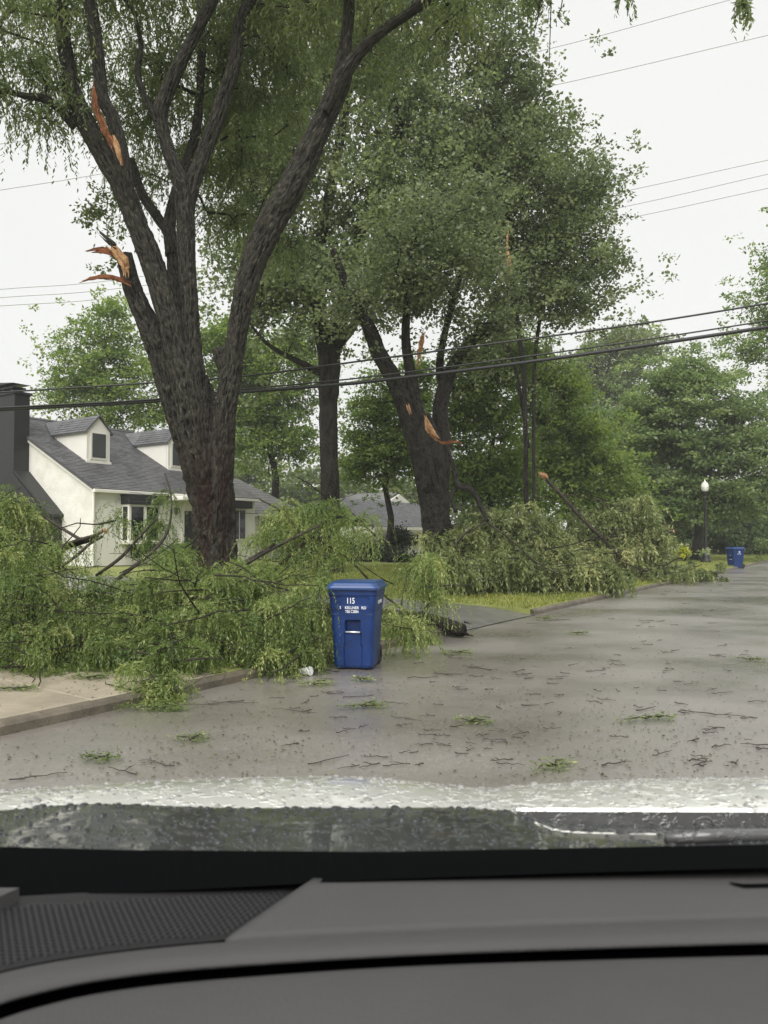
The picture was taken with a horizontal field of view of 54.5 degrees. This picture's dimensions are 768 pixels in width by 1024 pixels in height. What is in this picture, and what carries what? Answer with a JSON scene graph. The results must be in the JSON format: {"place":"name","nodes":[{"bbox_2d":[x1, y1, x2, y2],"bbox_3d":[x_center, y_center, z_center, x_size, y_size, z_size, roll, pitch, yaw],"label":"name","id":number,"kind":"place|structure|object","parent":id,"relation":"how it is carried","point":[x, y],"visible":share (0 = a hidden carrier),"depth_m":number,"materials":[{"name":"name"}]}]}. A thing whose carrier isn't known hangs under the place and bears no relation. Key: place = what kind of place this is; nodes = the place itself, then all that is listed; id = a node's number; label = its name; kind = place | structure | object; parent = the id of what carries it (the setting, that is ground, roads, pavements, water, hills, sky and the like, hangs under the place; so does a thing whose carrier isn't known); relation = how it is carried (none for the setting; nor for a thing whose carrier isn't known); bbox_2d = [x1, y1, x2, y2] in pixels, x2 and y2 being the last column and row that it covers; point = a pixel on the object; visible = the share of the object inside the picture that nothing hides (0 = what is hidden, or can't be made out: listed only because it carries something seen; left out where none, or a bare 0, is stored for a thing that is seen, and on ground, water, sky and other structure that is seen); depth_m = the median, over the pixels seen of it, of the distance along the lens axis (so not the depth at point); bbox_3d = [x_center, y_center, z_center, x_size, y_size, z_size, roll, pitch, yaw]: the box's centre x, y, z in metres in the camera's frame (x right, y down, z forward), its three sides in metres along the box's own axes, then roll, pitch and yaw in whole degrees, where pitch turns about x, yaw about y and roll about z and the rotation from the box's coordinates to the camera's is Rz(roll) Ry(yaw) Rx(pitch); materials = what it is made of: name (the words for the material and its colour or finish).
{"place":"outdoors","nodes":[
{"label":"outdoors","id":0,"kind":"place"},
{"bbox_2d":[0,656,214,718],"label":"sidewalk","id":1,"kind":"structure","parent":0,"point":[52,692],"depth_m":7.08,"materials":[{"name":"beige concrete"}]},
{"bbox_2d":[0,682,38,691],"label":"leafy sprig","id":2,"kind":"object","parent":1,"relation":"on","point":[16,687],"visible":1,"depth_m":7.03,"materials":[{"name":"green plant"}]},
{"bbox_2d":[0,483,158,671],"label":"fallen bough","id":3,"kind":"object","parent":1,"relation":"on","point":[25,579],"visible":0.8,"depth_m":8.93,"materials":[{"name":"green plant"}]},
{"bbox_2d":[63,671,112,679],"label":"leafy sprig","id":4,"kind":"object","parent":1,"relation":"on","point":[93,676],"visible":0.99,"depth_m":7.63,"materials":[{"name":"green plant"}]},
{"bbox_2d":[0,383,295,565],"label":"house","id":5,"kind":"structure","parent":0,"point":[84,469],"depth_m":29.46,"materials":[{"name":"white paint"}]},
{"bbox_2d":[120,494,161,557],"bbox_3d":[-9.335,0.556,28.683,0.570,2.430,1.580,-1,-2,34],"label":"bay window","id":6,"kind":"structure","parent":5,"relation":"in","point":[134,506],"depth_m":28.29,"materials":[{"name":"white paint"}]},
{"bbox_2d":[181,507,192,543],"bbox_3d":[-8.036,0.938,31.033,0.068,2.250,1.030,-1,-2,34],"label":"front door","id":7,"kind":"structure","parent":5,"relation":"in","point":[187,531],"depth_m":30.82,"materials":[{"name":"black paint"}]},
{"bbox_2d":[235,501,252,539],"bbox_3d":[-6.385,0.397,33.304,0.380,1.750,1.050,-1,-2,34],"label":"side window","id":8,"kind":"structure","parent":5,"relation":"in","point":[241,506],"depth_m":33.40,"materials":[{"name":"black paint"}]},
{"bbox_2d":[259,517,280,541],"bbox_3d":[-5.394,0.853,36.687,0.138,1.190,2.200,-1,-2,34],"label":"wing window","id":9,"kind":"structure","parent":5,"relation":"in","point":[263,521],"depth_m":36.04,"materials":[{"name":"white paint"}]},
{"bbox_2d":[59,589,435,700],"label":"lawn","id":10,"kind":"structure","parent":0,"point":[236,668],"depth_m":10.48,"materials":[{"name":"plant"}]},
{"bbox_2d":[29,473,275,671],"bbox_3d":[-2.946,0.611,9.282,2.834,2.413,3.524,0,-2,0],"label":"fallen bough","id":11,"kind":"object","parent":10,"relation":"on","point":[134,605],"visible":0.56,"depth_m":9.07,"materials":[{"name":"green plant"}]},
{"bbox_2d":[0,0,754,604],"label":"street tree","id":12,"kind":"object","parent":10,"relation":"on","point":[200,414],"visible":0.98,"depth_m":12.73,"materials":[{"name":"green plant"}]},
{"bbox_2d":[52,572,533,629],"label":"driveway","id":13,"kind":"structure","parent":0,"point":[481,616],"depth_m":14.86,"materials":[{"name":"concrete"}]},
{"bbox_2d":[1,0,728,143],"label":"power line","id":14,"kind":"object","parent":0,"point":[529,53],"visible":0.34,"depth_m":61.30,"materials":[{"name":"black metal"}]},
{"bbox_2d":[0,562,767,789],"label":"road","id":15,"kind":"structure","parent":0,"point":[736,631],"depth_m":6.68,"materials":[{"name":"grey asphalt"}]},
{"bbox_2d":[9,772,66,779],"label":"twig","id":16,"kind":"object","parent":15,"relation":"on","point":[33,776],"visible":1,"depth_m":4.89,"materials":[{"name":"wood"}]},
{"bbox_2d":[68,748,122,763],"bbox_3d":[-2.042,1.725,5.317,0.399,0.081,0.321,0,-2,0],"label":"leafy sprig","id":17,"kind":"object","parent":15,"relation":"on","point":[95,756],"visible":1,"depth_m":5.28,"materials":[{"name":"green plant"}]},
{"bbox_2d":[110,765,136,774],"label":"twig","id":18,"kind":"object","parent":15,"relation":"on","point":[125,770],"visible":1,"depth_m":5.03,"materials":[{"name":"wood"}]},
{"bbox_2d":[113,700,195,712],"bbox_3d":[-2.101,1.777,6.809,0.783,0.076,0.361,0,-2,0],"label":"leafy sprig","id":19,"kind":"object","parent":15,"relation":"on","point":[170,707],"visible":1,"depth_m":6.81,"materials":[{"name":"green plant"}]},
{"bbox_2d":[138,759,174,765],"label":"twig","id":20,"kind":"object","parent":15,"relation":"on","point":[150,760],"visible":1,"depth_m":5.22,"materials":[{"name":"wood"}]},
{"bbox_2d":[0,594,356,709],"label":"fallen bough","id":21,"kind":"object","parent":15,"relation":"on","point":[33,651],"visible":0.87,"depth_m":8.00,"materials":[{"name":"green plant"}]},
{"bbox_2d":[167,730,217,741],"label":"leafy sprig","id":22,"kind":"object","parent":15,"relation":"on","point":[195,736],"visible":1,"depth_m":5.79,"materials":[{"name":"green plant"}]},
{"bbox_2d":[97,524,344,684],"bbox_3d":[-1.917,1.037,9.257,2.975,1.822,4.095,1,-2,-17],"label":"fallen bough","id":23,"kind":"object","parent":15,"relation":"on","point":[258,603],"visible":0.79,"depth_m":8.95,"materials":[{"name":"green plant"}]},
{"bbox_2d":[0,628,446,735],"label":"kerb","id":24,"kind":"structure","parent":15,"relation":"on","point":[20,723],"depth_m":6.74,"materials":[{"name":"concrete"}]},
{"bbox_2d":[203,700,244,704],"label":"twig","id":25,"kind":"object","parent":15,"relation":"on","point":[223,702],"visible":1,"depth_m":7.10,"materials":[{"name":"wood"}]},
{"bbox_2d":[298,666,312,675],"bbox_3d":[-0.906,1.820,8.553,0.168,0.107,0.108,-1,-2,31],"label":"paper cup","id":26,"kind":"object","parent":15,"relation":"on","point":[310,671],"visible":0.7,"depth_m":8.52,"materials":[{"name":"white paper"}]},
{"bbox_2d":[297,677,336,686],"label":"leafy sprig","id":27,"kind":"object","parent":15,"relation":"on","point":[315,682],"visible":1,"depth_m":7.93,"materials":[{"name":"green plant"}]},
{"bbox_2d":[308,754,349,764],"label":"twig","id":28,"kind":"object","parent":15,"relation":"on","point":[326,759],"visible":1,"depth_m":5.26,"materials":[{"name":"wood"}]},
{"bbox_2d":[203,476,503,660],"bbox_3d":[-0.437,0.756,11.058,4.434,2.476,3.186,0,-2,0],"label":"fallen bough","id":29,"kind":"object","parent":15,"relation":"on","point":[291,518],"visible":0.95,"depth_m":10.86,"materials":[{"name":"green plant"}]},
{"bbox_2d":[326,579,386,667],"bbox_3d":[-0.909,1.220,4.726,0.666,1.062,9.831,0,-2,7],"label":"wheeled bin","id":30,"kind":"object","parent":15,"relation":"on","point":[359,602],"visible":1,"depth_m":8.90,"materials":[{"name":"blue plastic"}]},
{"bbox_2d":[333,697,389,709],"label":"leafy sprig","id":31,"kind":"object","parent":15,"relation":"on","point":[366,703],"visible":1,"depth_m":6.90,"materials":[{"name":"green plant"}]},
{"bbox_2d":[347,674,375,681],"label":"leafy sprig","id":32,"kind":"object","parent":15,"relation":"on","point":[363,678],"visible":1,"depth_m":8.18,"materials":[{"name":"green plant"}]},
{"bbox_2d":[359,762,379,767],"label":"twig","id":33,"kind":"object","parent":15,"relation":"on","point":[370,764],"visible":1,"depth_m":5.17,"materials":[{"name":"wood"}]},
{"bbox_2d":[0,774,767,1023],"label":"car","id":34,"kind":"object","parent":15,"relation":"on","point":[334,899],"visible":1,"depth_m":0.85,"materials":[{"name":"silver metal"}]},
{"bbox_2d":[0,593,767,779],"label":"debris","id":35,"kind":"object","parent":15,"relation":"on","point":[424,732],"visible":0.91,"depth_m":5.78,"materials":[{"name":"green plant"}]},
{"bbox_2d":[303,602,473,636],"bbox_3d":[-0.005,1.824,12.863,3.795,0.384,0.541,-1,-2,37],"label":"log","id":36,"kind":"object","parent":15,"relation":"on","point":[442,626],"visible":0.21,"depth_m":11.97,"materials":[{"name":"brown plant"}]},
{"bbox_2d":[445,648,476,654],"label":"leafy sprig","id":37,"kind":"object","parent":15,"relation":"on","point":[461,652],"visible":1,"depth_m":10.05,"materials":[{"name":"green plant"}]},
{"bbox_2d":[452,714,495,727],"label":"leafy sprig","id":38,"kind":"object","parent":15,"relation":"on","point":[476,719],"visible":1,"depth_m":6.32,"materials":[{"name":"green plant"}]},
{"bbox_2d":[527,754,584,774],"bbox_3d":[1.142,1.723,5.097,0.481,0.068,0.283,1,-2,-35],"label":"leafy sprig","id":39,"kind":"object","parent":15,"relation":"on","point":[551,765],"visible":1,"depth_m":5.09,"materials":[{"name":"green plant"}]},
{"bbox_2d":[565,630,589,634],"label":"leafy sprig","id":40,"kind":"object","parent":15,"relation":"on","point":[583,631],"visible":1,"depth_m":12.09,"materials":[{"name":"green plant"}]},
{"bbox_2d":[602,759,631,765],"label":"twig","id":41,"kind":"object","parent":15,"relation":"on","point":[615,763],"visible":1,"depth_m":5.18,"materials":[{"name":"wood"}]},
{"bbox_2d":[615,710,676,722],"bbox_3d":[2.268,1.764,6.440,0.640,0.077,0.281,1,-2,-18],"label":"leafy sprig","id":42,"kind":"object","parent":15,"relation":"on","point":[658,715],"visible":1,"depth_m":6.44,"materials":[{"name":"green plant"}]},
{"bbox_2d":[530,560,767,614],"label":"kerb","id":43,"kind":"structure","parent":15,"relation":"on","point":[544,609],"depth_m":18.18,"materials":[{"name":"concrete"}]},
{"bbox_2d":[669,559,746,581],"bbox_3d":[11.176,2.088,26.734,3.109,1.011,2.474,0,-2,0],"label":"fallen bough","id":44,"kind":"object","parent":15,"relation":"on","point":[707,576],"visible":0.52,"depth_m":26.28,"materials":[{"name":"green plant"}]},
{"bbox_2d":[705,712,751,716],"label":"twig","id":45,"kind":"object","parent":15,"relation":"on","point":[726,714],"visible":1,"depth_m":6.61,"materials":[{"name":"wood"}]},
{"bbox_2d":[725,547,744,567],"bbox_3d":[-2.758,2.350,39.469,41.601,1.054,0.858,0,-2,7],"label":"wheeled bin","id":46,"kind":"object","parent":15,"relation":"on","point":[735,556],"visible":0.96,"depth_m":36.73,"materials":[{"name":"blue plastic"}]},
{"bbox_2d":[725,654,767,661],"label":"leafy sprig","id":47,"kind":"object","parent":15,"relation":"on","point":[752,659],"visible":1,"depth_m":9.51,"materials":[{"name":"green plant"}]},
{"bbox_2d":[0,325,767,410],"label":"overhead cable","id":48,"kind":"object","parent":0,"point":[450,371],"visible":0.84,"depth_m":16.21,"materials":[{"name":"black plastic"}]},
{"bbox_2d":[0,302,767,392],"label":"overhead cable","id":49,"kind":"object","parent":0,"point":[411,353],"visible":0.91,"depth_m":16.27,"materials":[{"name":"black plastic"}]},
{"bbox_2d":[0,320,767,407],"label":"overhead cable","id":50,"kind":"object","parent":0,"point":[414,370],"visible":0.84,"depth_m":16.20,"materials":[{"name":"black plastic"}]},
{"bbox_2d":[0,160,767,289],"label":"power line","id":51,"kind":"object","parent":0,"point":[335,247],"visible":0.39,"depth_m":60.86,"materials":[{"name":"black metal"}]},
{"bbox_2d":[0,174,767,297],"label":"power line","id":52,"kind":"object","parent":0,"point":[223,275],"visible":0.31,"depth_m":60.82,"materials":[{"name":"black metal"}]},
{"bbox_2d":[0,188,767,305],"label":"power line","id":53,"kind":"object","parent":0,"point":[233,283],"visible":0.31,"depth_m":60.80,"materials":[{"name":"black metal"}]},
{"bbox_2d":[0,0,767,535],"label":"sky","id":54,"kind":"structure","parent":0,"point":[706,111],"materials":[{"name":"white"}]},
{"bbox_2d":[1,35,767,189],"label":"power line","id":55,"kind":"object","parent":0,"point":[479,101],"visible":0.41,"depth_m":61.19,"materials":[{"name":"black metal"}]},
{"bbox_2d":[42,542,767,608],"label":"lawn","id":56,"kind":"structure","parent":0,"point":[94,570],"depth_m":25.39,"materials":[{"name":"plant"}]},
{"bbox_2d":[17,280,212,431],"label":"background tree","id":57,"kind":"object","parent":56,"relation":"on","point":[89,372],"visible":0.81,"depth_m":45.43,"materials":[{"name":"green plant"}]},
{"bbox_2d":[147,538,191,571],"bbox_3d":[-6.734,1.562,26.037,3.172,1.444,2.509,0,-2,0],"label":"shrub","id":58,"kind":"object","parent":56,"relation":"on","point":[181,546],"visible":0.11,"depth_m":25.70,"materials":[{"name":"green plant"}]},
{"bbox_2d":[234,442,309,493],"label":"background tree","id":59,"kind":"object","parent":56,"relation":"on","point":[247,478],"visible":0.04,"depth_m":83.50,"materials":[{"name":"green plant"}]},
{"bbox_2d":[196,267,355,500],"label":"background tree","id":60,"kind":"object","parent":56,"relation":"on","point":[264,421],"visible":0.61,"depth_m":45.48,"materials":[{"name":"green plant"}]},
{"bbox_2d":[269,508,319,566],"bbox_3d":[-3.234,0.979,28.907,2.672,2.414,2.654,0,-2,0],"label":"shrub","id":61,"kind":"object","parent":56,"relation":"on","point":[292,547],"visible":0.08,"depth_m":28.50,"materials":[{"name":"green plant"}]},
{"bbox_2d":[251,423,398,508],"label":"background tree","id":62,"kind":"object","parent":56,"relation":"on","point":[300,495],"visible":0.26,"depth_m":82.59,"materials":[{"name":"green plant"}]},
{"bbox_2d":[125,577,533,613],"bbox_3d":[-6.938,2.016,21.771,23.999,0.590,0.001,-1,-2,34],"label":"lawn edge","id":63,"kind":"object","parent":56,"relation":"on","point":[527,611],"visible":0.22,"depth_m":15.34,"materials":[{"name":"plant"}]},
{"bbox_2d":[342,535,421,561],"bbox_3d":[-0.494,1.743,36.025,5.189,1.850,3.302,0,-2,0],"label":"shrub","id":64,"kind":"object","parent":56,"relation":"on","point":[388,555],"visible":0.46,"depth_m":35.35,"materials":[{"name":"green plant"}]},
{"bbox_2d":[310,492,456,554],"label":"house","id":65,"kind":"structure","parent":56,"relation":"on","point":[403,512],"depth_m":44.99,"materials":[{"name":"beige paint"}]},
{"bbox_2d":[376,533,386,547],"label":"window","id":66,"kind":"structure","parent":65,"relation":"in","point":[379,534],"depth_m":41.82,"materials":[{"name":"white paint"}]},
{"bbox_2d":[408,533,418,546],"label":"window","id":67,"kind":"structure","parent":65,"relation":"in","point":[414,534],"depth_m":44.68,"materials":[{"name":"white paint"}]},
{"bbox_2d":[318,344,455,548],"bbox_3d":[0.376,-2.919,37.148,7.307,10.714,5.367,0,-2,0],"label":"background tree","id":68,"kind":"object","parent":56,"relation":"on","point":[376,448],"visible":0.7,"depth_m":36.71,"materials":[{"name":"green plant"}]},
{"bbox_2d":[170,0,615,572],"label":"oak tree","id":69,"kind":"object","parent":56,"relation":"on","point":[276,296],"visible":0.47,"depth_m":25.23,"materials":[{"name":"green plant"}]},
{"bbox_2d":[384,520,415,549],"bbox_3d":[0.846,1.420,37.968,1.770,2.057,1.869,0,-2,0],"label":"shrub","id":70,"kind":"object","parent":56,"relation":"on","point":[403,536],"visible":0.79,"depth_m":37.63,"materials":[{"name":"green plant"}]},
{"bbox_2d":[369,442,516,527],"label":"background tree","id":71,"kind":"object","parent":56,"relation":"on","point":[411,496],"visible":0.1,"depth_m":87.79,"materials":[{"name":"green wood"}]},
{"bbox_2d":[300,118,601,588],"bbox_3d":[1.931,-4.289,20.129,7.834,12.823,6.464,1,-2,-25],"label":"broken tree","id":72,"kind":"object","parent":56,"relation":"on","point":[413,287],"visible":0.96,"depth_m":19.70,"materials":[{"name":"green plant"}]},
{"bbox_2d":[401,319,591,559],"bbox_3d":[4.372,-3.305,31.127,6.913,11.358,6.383,1,-2,-30],"label":"background tree","id":73,"kind":"object","parent":56,"relation":"on","point":[492,474],"visible":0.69,"depth_m":30.38,"materials":[{"name":"green plant"}]},
{"bbox_2d":[411,498,641,598],"bbox_3d":[3.822,0.966,19.503,6.322,2.778,4.526,0,-2,-12],"label":"fallen bough","id":74,"kind":"object","parent":56,"relation":"on","point":[529,554],"visible":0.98,"depth_m":19.16,"materials":[{"name":"green plant"}]},
{"bbox_2d":[410,21,679,516],"bbox_3d":[5.543,-8.031,27.627,10.960,20.666,9.232,0,-2,0],"label":"slender tree","id":75,"kind":"object","parent":56,"relation":"on","point":[564,197],"visible":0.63,"depth_m":26.27,"materials":[{"name":"green plant"}]},
{"bbox_2d":[464,311,688,536],"bbox_3d":[8.854,-3.529,34.597,10.451,12.966,6.824,0,-2,-12],"label":"background tree","id":76,"kind":"object","parent":56,"relation":"on","point":[579,461],"visible":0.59,"depth_m":34.35,"materials":[{"name":"green plant"}]},
{"bbox_2d":[519,365,688,497],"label":"background tree","id":77,"kind":"object","parent":56,"relation":"on","point":[599,410],"visible":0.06,"depth_m":58.65,"materials":[{"name":"green plant"}]},
{"bbox_2d":[529,307,689,418],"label":"background tree","id":78,"kind":"object","parent":56,"relation":"on","point":[606,370],"visible":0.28,"depth_m":76.60,"materials":[{"name":"green plant"}]},
{"bbox_2d":[538,472,701,585],"bbox_3d":[7.846,0.631,25.141,5.973,3.838,5.154,0,-2,0],"label":"fallen bough","id":79,"kind":"object","parent":56,"relation":"on","point":[635,529],"visible":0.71,"depth_m":24.84,"materials":[{"name":"green plant"}]},
{"bbox_2d":[589,322,767,562],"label":"maple tree","id":80,"kind":"object","parent":56,"relation":"on","point":[687,448],"visible":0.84,"depth_m":42.89,"materials":[{"name":"green plant"}]},
{"bbox_2d":[674,544,691,560],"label":"flower bush","id":81,"kind":"object","parent":56,"relation":"on","point":[683,551],"visible":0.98,"depth_m":41.80,"materials":[{"name":"yellow plant"}]},
{"bbox_2d":[700,479,711,562],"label":"street lamp","id":82,"kind":"object","parent":56,"relation":"on","point":[705,557],"visible":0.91,"depth_m":41.43,"materials":[{"name":"black metal"}]},
{"bbox_2d":[646,464,767,553],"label":"background tree","id":83,"kind":"object","parent":56,"relation":"on","point":[750,531],"visible":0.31,"depth_m":56.20,"materials":[{"name":"green plant"}]},
{"bbox_2d":[690,207,767,426],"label":"background tree","id":84,"kind":"object","parent":56,"relation":"on","point":[750,353],"visible":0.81,"depth_m":52.36,"materials":[{"name":"green plant"}]},
{"bbox_2d":[707,463,767,553],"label":"background tree","id":85,"kind":"object","parent":56,"relation":"on","point":[737,509],"visible":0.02,"depth_m":62.04,"materials":[{"name":"green plant"}]},
{"bbox_2d":[664,524,674,563],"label":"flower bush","id":86,"kind":"object","parent":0,"point":[671,531],"visible":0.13,"depth_m":35.80,"materials":[{"name":"green plant"}]}
]}

